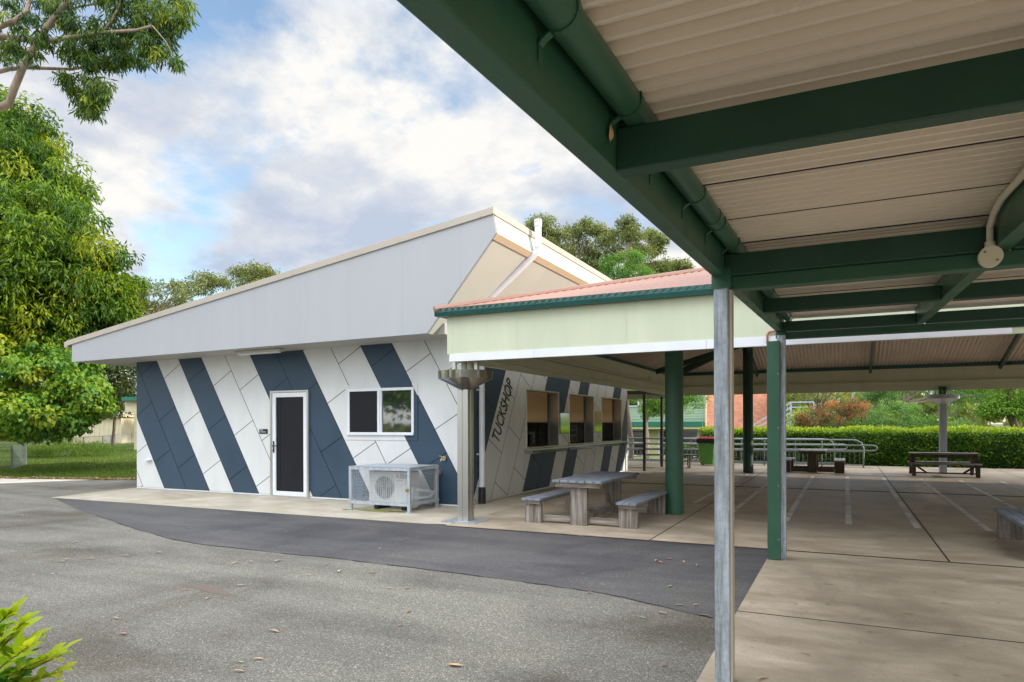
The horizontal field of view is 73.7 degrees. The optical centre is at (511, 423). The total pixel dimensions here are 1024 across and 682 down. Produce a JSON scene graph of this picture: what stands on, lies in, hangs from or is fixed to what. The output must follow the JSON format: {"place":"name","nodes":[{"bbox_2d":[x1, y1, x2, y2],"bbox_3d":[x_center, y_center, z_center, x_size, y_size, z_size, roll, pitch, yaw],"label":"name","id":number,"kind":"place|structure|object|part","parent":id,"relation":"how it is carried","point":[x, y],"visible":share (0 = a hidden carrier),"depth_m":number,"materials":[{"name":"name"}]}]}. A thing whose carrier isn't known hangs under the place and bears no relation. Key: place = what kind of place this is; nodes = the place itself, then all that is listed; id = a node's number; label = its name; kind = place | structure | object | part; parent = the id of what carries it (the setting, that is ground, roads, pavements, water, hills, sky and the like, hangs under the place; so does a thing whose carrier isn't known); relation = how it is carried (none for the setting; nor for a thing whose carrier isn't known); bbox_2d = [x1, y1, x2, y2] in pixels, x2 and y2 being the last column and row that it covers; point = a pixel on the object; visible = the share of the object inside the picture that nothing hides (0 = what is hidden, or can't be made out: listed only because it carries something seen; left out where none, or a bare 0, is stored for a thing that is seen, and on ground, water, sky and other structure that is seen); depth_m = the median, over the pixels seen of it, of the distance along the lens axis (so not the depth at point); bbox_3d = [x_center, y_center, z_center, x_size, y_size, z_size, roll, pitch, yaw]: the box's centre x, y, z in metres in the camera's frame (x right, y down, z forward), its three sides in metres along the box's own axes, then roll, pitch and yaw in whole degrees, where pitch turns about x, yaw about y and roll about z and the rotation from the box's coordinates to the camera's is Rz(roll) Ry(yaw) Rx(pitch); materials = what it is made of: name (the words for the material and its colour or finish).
{"place":"outdoors","nodes":[
{"label":"outdoors","id":0,"kind":"place"},
{"bbox_2d":[0,478,75,483],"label":"concrete path","id":1,"kind":"structure","parent":0,"point":[2,480],"depth_m":19.29,"materials":[{"name":"beige concrete"}]},
{"bbox_2d":[0,439,136,479],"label":"grass bank","id":2,"kind":"structure","parent":0,"point":[7,442],"depth_m":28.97,"materials":[{"name":"plant"}]},
{"bbox_2d":[0,443,26,469],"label":"wire fence","id":3,"kind":"object","parent":2,"relation":"on","point":[20,456],"visible":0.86,"depth_m":24.49,"materials":[{"name":"grey metal"}]},
{"bbox_2d":[0,331,120,445],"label":"hibiscus tree","id":4,"kind":"object","parent":2,"relation":"on","point":[71,399],"visible":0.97,"depth_m":21.62,"materials":[{"name":"green plant"}]},
{"bbox_2d":[13,438,119,457],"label":"tall weeds","id":5,"kind":"object","parent":2,"relation":"on","point":[44,451],"visible":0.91,"depth_m":32.55,"materials":[{"name":"green plant"}]},
{"bbox_2d":[0,458,136,479],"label":"leaf litter","id":6,"kind":"object","parent":2,"relation":"on","point":[95,477],"visible":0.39,"depth_m":19.74,"materials":[{"name":"brown plant"}]},
{"bbox_2d":[0,84,153,349],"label":"broadleaf tree","id":7,"kind":"object","parent":2,"relation":"on","point":[57,279],"visible":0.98,"depth_m":22.73,"materials":[{"name":"green plant"}]},
{"bbox_2d":[17,312,150,450],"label":"thicket","id":8,"kind":"object","parent":2,"relation":"on","point":[110,370],"visible":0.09,"depth_m":44.17,"materials":[{"name":"green plant"}]},
{"bbox_2d":[64,434,131,452],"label":"wire fence","id":9,"kind":"object","parent":2,"relation":"on","point":[109,437],"visible":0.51,"depth_m":47.69,"materials":[{"name":"grey metal"}]},
{"bbox_2d":[0,0,201,126],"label":"gum tree","id":10,"kind":"object","parent":2,"relation":"on","point":[92,100],"visible":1,"depth_m":12.78,"materials":[{"name":"green plant"}]},
{"bbox_2d":[74,415,133,443],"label":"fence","id":11,"kind":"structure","parent":2,"relation":"on","point":[124,426],"depth_m":58.00,"materials":[{"name":"beige metal"}]},
{"bbox_2d":[99,366,136,447],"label":"tree","id":12,"kind":"object","parent":2,"relation":"on","point":[122,406],"visible":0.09,"depth_m":45.95,"materials":[{"name":"green plant"}]},
{"bbox_2d":[122,397,136,449],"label":"outbuilding","id":13,"kind":"structure","parent":2,"relation":"on","point":[130,404],"depth_m":40.00,"materials":[{"name":"beige paint"}]},
{"bbox_2d":[133,269,242,315],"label":"gum tree","id":14,"kind":"object","parent":2,"relation":"on","point":[223,282],"visible":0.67,"depth_m":46.01,"materials":[{"name":"green plant"}]},
{"bbox_2d":[224,259,281,286],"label":"gum tree","id":15,"kind":"object","parent":2,"relation":"on","point":[242,274],"visible":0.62,"depth_m":51.76,"materials":[{"name":"green plant"}]},
{"bbox_2d":[524,212,579,255],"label":"gum tree","id":16,"kind":"object","parent":2,"relation":"on","point":[549,233],"visible":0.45,"depth_m":49.36,"materials":[{"name":"green plant"}]},
{"bbox_2d":[561,215,608,275],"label":"gum tree","id":17,"kind":"object","parent":2,"relation":"on","point":[587,226],"visible":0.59,"depth_m":51.47,"materials":[{"name":"green plant"}]},
{"bbox_2d":[51,471,652,523],"bbox_3d":[-2.852,1.552,18.374,10.250,0.001,12.880,0,0,26],"label":"concrete apron","id":18,"kind":"object","parent":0,"point":[426,514],"visible":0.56,"depth_m":13.24,"materials":[{"name":"beige concrete"}]},
{"bbox_2d":[342,509,405,512],"bbox_3d":[-2.415,1.546,12.137,1.472,0.001,0.230,0,0,17],"label":"moss","id":19,"kind":"object","parent":18,"relation":"on","point":[377,510],"visible":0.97,"depth_m":12.06,"materials":[{"name":"green plant"}]},
{"bbox_2d":[349,463,438,512],"bbox_3d":[-2.166,1.155,12.553,1.390,0.787,1.000,0,0,26],"label":"steel cage","id":20,"kind":"object","parent":18,"relation":"on","point":[385,467],"visible":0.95,"depth_m":12.27,"materials":[{"name":"silver metal"}]},
{"bbox_2d":[369,470,433,510],"bbox_3d":[-2.011,1.201,12.728,0.994,0.688,0.871,0,0,26],"label":"air conditioner","id":21,"kind":"object","parent":18,"relation":"on","point":[390,479],"visible":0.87,"depth_m":12.38,"materials":[{"name":"grey metal"}]},
{"bbox_2d":[0,479,714,681],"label":"asphalt yard","id":22,"kind":"structure","parent":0,"point":[328,621],"depth_m":5.48,"materials":[{"name":"grey asphalt"}]},
{"bbox_2d":[0,596,81,681],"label":"garden shrub","id":23,"kind":"object","parent":22,"relation":"on","point":[17,651],"visible":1,"depth_m":2.42,"materials":[{"name":"green plant"}]},
{"bbox_2d":[180,584,237,596],"bbox_3d":[-2.826,1.558,6.417,0.920,0.001,0.141,0,0,36],"label":"rust stain","id":24,"kind":"object","parent":22,"relation":"on","point":[206,588],"visible":1,"depth_m":6.43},
{"bbox_2d":[56,498,766,617],"bbox_3d":[-4.007,1.560,9.975,14.539,0.001,3.489,0,0,26],"label":"asphalt patch","id":25,"kind":"object","parent":22,"relation":"on","point":[632,569],"visible":0.95,"depth_m":8.44,"materials":[{"name":"grey asphalt"}]},
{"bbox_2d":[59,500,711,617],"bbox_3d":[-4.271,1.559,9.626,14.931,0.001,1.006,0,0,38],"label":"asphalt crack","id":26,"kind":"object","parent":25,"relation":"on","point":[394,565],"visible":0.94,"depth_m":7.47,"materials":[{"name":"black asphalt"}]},
{"bbox_2d":[0,0,1005,424],"label":"sky","id":27,"kind":"structure","parent":0,"point":[294,134],"materials":[{"name":"blue"}]},
{"bbox_2d":[1,459,1005,483],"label":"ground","id":28,"kind":"structure","parent":0,"point":[127,479],"depth_m":20.31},
{"bbox_2d":[64,206,632,506],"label":"tuckshop building","id":29,"kind":"structure","parent":28,"relation":"on","point":[315,380],"depth_m":14.09,"materials":[{"name":"white paint"}]},
{"bbox_2d":[272,392,306,496],"bbox_3d":[-4.736,0.432,14.504,0.974,2.200,0.105,0,0,26],"label":"door","id":30,"kind":"structure","parent":29,"relation":"in","point":[289,437],"depth_m":14.54,"materials":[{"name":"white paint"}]},
{"bbox_2d":[345,383,417,439],"bbox_3d":[-2.596,-0.231,13.506,1.750,1.100,0.100,0,0,26],"label":"window","id":31,"kind":"structure","parent":29,"relation":"in","point":[383,411],"depth_m":13.49,"materials":[{"name":"black glass"}]},
{"bbox_2d":[526,389,558,448],"bbox_3d":[0.626,-0.122,16.196,0.282,1.340,1.940,0,0,26],"label":"serving window","id":32,"kind":"structure","parent":29,"relation":"in","point":[542,406],"depth_m":16.85,"materials":[{"name":"beige wood"}]},
{"bbox_2d":[569,393,593,444],"bbox_3d":[1.780,-0.126,18.559,0.282,1.340,1.940,0,0,26],"label":"serving window","id":33,"kind":"structure","parent":29,"relation":"in","point":[581,407],"depth_m":19.34,"materials":[{"name":"beige wood"}]},
{"bbox_2d":[601,397,621,441],"bbox_3d":[2.937,-0.130,20.932,0.282,1.340,2.000,0,0,26],"label":"serving window","id":34,"kind":"structure","parent":29,"relation":"in","point":[611,408],"depth_m":21.74,"materials":[{"name":"beige wood"}]},
{"bbox_3d":[1.008,1.031,18.704,0.640,0.910,7.900,0,0,26],"label":"kitchen bench","id":35,"kind":"object","parent":29,"relation":"in","visible":0},
{"bbox_2d":[527,431,534,446],"bbox_3d":[0.079,0.382,16.875,0.540,0.385,1.400,0,0,26],"label":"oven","id":36,"kind":"object","parent":35,"relation":"on","point":[530,438],"visible":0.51,"depth_m":17.19,"materials":[{"name":"black glass"}]},
{"bbox_3d":[0.236,0.389,16.659,0.009,0.280,0.950,0,0,26],"label":"oven door","id":37,"kind":"part","parent":36,"relation":"part of","materials":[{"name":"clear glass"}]},
{"bbox_2d":[539,423,575,444],"bbox_3d":[1.328,0.268,19.503,0.480,0.605,1.620,0,0,26],"label":"wire rack","id":38,"kind":"object","parent":35,"relation":"on","point":[546,430],"visible":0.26,"depth_m":18.88,"materials":[{"name":"metal"}]},
{"bbox_2d":[570,436,575,442],"bbox_3d":[1.746,0.458,19.595,0.070,0.228,0.450,0,0,26],"label":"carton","id":39,"kind":"object","parent":35,"relation":"on","point":[572,439],"visible":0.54,"depth_m":19.59,"materials":[{"name":"brown cardboard"}]},
{"bbox_2d":[698,424,1023,468],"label":"clipped hedge","id":40,"kind":"object","parent":28,"relation":"on","point":[999,447],"visible":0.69,"depth_m":24.18,"materials":[{"name":"green plant"}]},
{"bbox_2d":[443,461,1023,681],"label":"concrete slab","id":41,"kind":"structure","parent":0,"point":[825,596],"depth_m":7.18,"materials":[{"name":"beige concrete"}]},
{"bbox_2d":[438,361,492,523],"bbox_3d":[-0.740,0.216,10.865,0.870,2.647,0.870,0,0,26],"label":"rainwater post","id":42,"kind":"object","parent":41,"relation":"on","point":[465,379],"visible":0.97,"depth_m":10.77,"materials":[{"name":"silver metal"}]},
{"bbox_2d":[522,471,667,528],"bbox_3d":[1.410,1.189,11.142,1.829,0.685,2.079,0,0,26],"label":"picnic table","id":43,"kind":"object","parent":41,"relation":"on","point":[574,492],"visible":1,"depth_m":10.61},
{"bbox_2d":[627,391,664,470],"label":"covered way","id":44,"kind":"structure","parent":41,"relation":"on","point":[644,396],"depth_m":23.17,"materials":[{"name":"brown metal"}]},
{"bbox_2d":[636,454,698,467],"bbox_3d":[5.409,1.291,23.845,2.100,0.467,0.720,0,0,8],"label":"metal table","id":45,"kind":"object","parent":41,"relation":"on","point":[688,460],"visible":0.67,"depth_m":23.61,"materials":[{"name":"grey metal"}]},
{"bbox_2d":[663,436,711,459],"bbox_3d":[7.267,0.985,27.570,3.108,1.134,1.537,0,0,50],"label":"shrub","id":46,"kind":"object","parent":41,"relation":"on","point":[689,451],"visible":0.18,"depth_m":27.29,"materials":[{"name":"green plant"}]},
{"bbox_2d":[696,437,713,464],"bbox_3d":[7.208,0.996,25.137,0.694,1.030,0.770,0,0,26],"label":"wheelie bin","id":47,"kind":"object","parent":41,"relation":"on","point":[706,449],"visible":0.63,"depth_m":24.86,"materials":[{"name":"green plastic"}]},
{"bbox_2d":[397,0,1023,681],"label":"walkway canopy","id":48,"kind":"object","parent":41,"relation":"on","point":[777,166],"visible":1,"depth_m":2.11,"materials":[{"name":"green metal"}]},
{"bbox_2d":[609,124,613,140],"bbox_3d":[0.295,-0.866,2.031,0.006,0.052,0.034,0,0,34],"label":"stuck leaf","id":49,"kind":"object","parent":48,"relation":"attached to","point":[611,133],"visible":1,"depth_m":2.03,"materials":[{"name":"brown plant"}]},
{"bbox_2d":[692,474,748,502],"bbox_3d":[5.325,1.513,16.877,0.100,0.001,8.200,0,0,26],"label":"painted line","id":50,"kind":"object","parent":41,"relation":"on","point":[707,495],"visible":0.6,"depth_m":14.49,"materials":[{"name":"white paint"}]},
{"bbox_2d":[433,267,1023,514],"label":"eating pavilion","id":51,"kind":"structure","parent":41,"relation":"on","point":[653,333],"depth_m":11.51,"materials":[{"name":"white paint"}]},
{"bbox_2d":[627,437,847,464],"bbox_3d":[7.264,1.180,26.743,10.594,1.288,0.124,0,0,26],"label":"ramp handrail","id":52,"kind":"object","parent":41,"relation":"on","point":[795,448],"visible":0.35,"depth_m":25.75,"materials":[{"name":"silver metal"}]},
{"bbox_2d":[734,483,766,511],"bbox_3d":[5.703,1.512,15.691,0.100,0.001,10.000,0,0,26],"label":"painted line","id":53,"kind":"object","parent":41,"relation":"on","point":[750,497],"visible":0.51,"depth_m":14.07,"materials":[{"name":"white paint"}]},
{"bbox_2d":[627,438,877,467],"bbox_3d":[7.256,1.023,25.690,11.504,0.974,0.124,0,0,26],"label":"ramp handrail","id":54,"kind":"object","parent":41,"relation":"on","point":[830,451],"visible":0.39,"depth_m":24.23,"materials":[{"name":"silver metal"}]},
{"bbox_2d":[787,476,814,520],"bbox_3d":[6.508,1.509,15.242,0.100,0.001,10.100,0,0,26],"label":"painted line","id":55,"kind":"object","parent":41,"relation":"on","point":[793,507],"visible":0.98,"depth_m":13.16,"materials":[{"name":"white paint"}]},
{"bbox_2d":[786,448,844,472],"bbox_3d":[9.632,1.160,21.835,1.829,0.685,1.830,0,0,26],"label":"picnic table","id":56,"kind":"object","parent":41,"relation":"on","point":[812,466],"visible":0.89,"depth_m":21.13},
{"bbox_2d":[845,477,851,523],"bbox_3d":[7.294,1.506,14.835,0.100,0.001,10.058,0,0,26],"label":"painted line","id":57,"kind":"object","parent":41,"relation":"on","point":[848,510],"visible":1,"depth_m":13.13,"materials":[{"name":"white paint"}]},
{"bbox_2d":[882,478,920,527],"bbox_3d":[8.109,1.504,14.453,0.100,0.001,10.115,0,0,26],"label":"painted line","id":58,"kind":"object","parent":41,"relation":"on","point":[903,508],"visible":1,"depth_m":12.62,"materials":[{"name":"white paint"}]},
{"bbox_2d":[926,386,959,472],"bbox_3d":[13.047,0.168,20.672,0.870,2.647,0.870,0,0,26],"label":"rainwater post","id":59,"kind":"object","parent":41,"relation":"on","point":[943,399],"visible":0.74,"depth_m":20.58,"materials":[{"name":"metal"}]},
{"bbox_2d":[907,452,981,477],"bbox_3d":[12.508,1.170,19.811,1.720,0.675,1.297,0,0,26],"label":"picnic table","id":60,"kind":"object","parent":41,"relation":"on","point":[972,464],"visible":0.99,"depth_m":19.57,"materials":[{"name":"brown wood"}]},
{"bbox_2d":[919,479,992,530],"bbox_3d":[8.908,1.501,14.071,0.100,0.001,9.900,0,0,26],"label":"painted line","id":61,"kind":"object","parent":41,"relation":"on","point":[975,520],"visible":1,"depth_m":12.15,"materials":[{"name":"white paint"}]},
{"bbox_2d":[958,480,1017,508],"bbox_3d":[9.751,1.498,13.771,0.100,0.001,9.700,0,0,26],"label":"painted line","id":62,"kind":"object","parent":41,"relation":"on","point":[996,498],"visible":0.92,"depth_m":14.50,"materials":[{"name":"white paint"}]},
{"bbox_2d":[993,508,1023,539],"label":"bench","id":63,"kind":"object","parent":41,"relation":"on","point":[1010,523],"visible":1,"depth_m":8.94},
{"bbox_2d":[999,481,1023,490],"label":"painted line","id":64,"kind":"object","parent":41,"relation":"on","point":[1012,485],"visible":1,"depth_m":16.54,"materials":[{"name":"white paint"}]},
{"label":"lower lawn","id":65,"kind":"structure","parent":0,"visible":0},
{"bbox_2d":[598,247,658,458],"bbox_3d":[7.127,-3.890,40.045,4.278,12.854,2.764,0,0,-1],"label":"dense tree","id":66,"kind":"object","parent":65,"relation":"on","point":[608,266],"visible":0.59,"depth_m":39.76,"materials":[{"name":"green plant"}]},
{"bbox_2d":[590,213,674,276],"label":"gum tree","id":67,"kind":"object","parent":65,"relation":"on","point":[633,238],"visible":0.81,"depth_m":49.11,"materials":[{"name":"green plant"}]},
{"bbox_2d":[627,390,706,459],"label":"weatherboard building","id":68,"kind":"structure","parent":65,"relation":"on","point":[695,421],"depth_m":43.28,"materials":[{"name":"white paint"}]},
{"bbox_2d":[629,390,638,406],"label":"window","id":69,"kind":"structure","parent":68,"relation":"in","point":[630,404],"depth_m":43.97,"materials":[{"name":"white paint"}]},
{"bbox_2d":[627,430,642,455],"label":"window","id":70,"kind":"structure","parent":68,"relation":"in","point":[636,433],"depth_m":44.19,"materials":[{"name":"grey glass"}]},
{"bbox_2d":[659,430,698,456],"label":"window","id":71,"kind":"structure","parent":68,"relation":"in","point":[686,433],"depth_m":42.76,"materials":[{"name":"grey glass"}]},
{"bbox_2d":[627,389,710,458],"bbox_3d":[8.021,-0.732,35.665,4.568,6.722,2.906,0,0,26],"label":"young tree","id":72,"kind":"object","parent":65,"relation":"on","point":[652,406],"visible":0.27,"depth_m":35.63,"materials":[{"name":"green plant"}]},
{"bbox_2d":[656,256,693,273],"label":"gum tree","id":73,"kind":"object","parent":65,"relation":"on","point":[683,265],"visible":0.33,"depth_m":56.05,"materials":[{"name":"green plant"}]},
{"bbox_2d":[701,394,766,436],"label":"brick building","id":74,"kind":"structure","parent":65,"relation":"on","point":[759,406],"depth_m":43.13,"materials":[{"name":"brick"}]},
{"bbox_2d":[753,401,814,426],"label":"outside stairs","id":75,"kind":"structure","parent":65,"relation":"on","point":[790,407],"depth_m":40.74,"materials":[{"name":"metal"}]},
{"bbox_2d":[786,405,814,426],"bbox_3d":[14.996,0.824,36.019,1.996,3.785,1.685,0,0,-35],"label":"yellow shrub","id":76,"kind":"object","parent":65,"relation":"on","point":[795,412],"visible":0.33,"depth_m":35.87,"materials":[{"name":"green plant"}]},
{"bbox_2d":[786,392,872,419],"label":"open tree","id":77,"kind":"object","parent":65,"relation":"on","point":[809,395],"visible":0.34,"depth_m":43.80,"materials":[{"name":"green plant"}]},
{"bbox_2d":[792,397,872,428],"bbox_3d":[15.450,0.712,33.109,3.672,3.972,2.922,0,0,26],"label":"photinia shrub","id":78,"kind":"object","parent":65,"relation":"on","point":[848,409],"visible":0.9,"depth_m":32.72,"materials":[{"name":"red plant"}]},
{"bbox_2d":[850,397,985,431],"bbox_3d":[21.499,0.622,36.476,6.305,4.158,3.302,0,0,26],"label":"feathery bush","id":79,"kind":"object","parent":65,"relation":"on","point":[898,410],"visible":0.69,"depth_m":36.42,"materials":[{"name":"green plant"}]},
{"bbox_2d":[852,390,996,424],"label":"backdrop tree","id":80,"kind":"object","parent":65,"relation":"on","point":[907,396],"visible":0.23,"depth_m":45.72,"materials":[{"name":"green plant"}]},
{"bbox_2d":[959,388,1023,427],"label":"shade tree","id":81,"kind":"object","parent":65,"relation":"on","point":[1009,404],"visible":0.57,"depth_m":33.69,"materials":[{"name":"green plant"}]},
{"label":"ground","id":82,"kind":"structure","parent":0,"visible":0},
{"bbox_2d":[1,378,1023,441],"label":"trees","id":83,"kind":"object","parent":82,"relation":"on","point":[930,408],"visible":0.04,"depth_m":79.43,"materials":[{"name":"green plant"}]}
]}

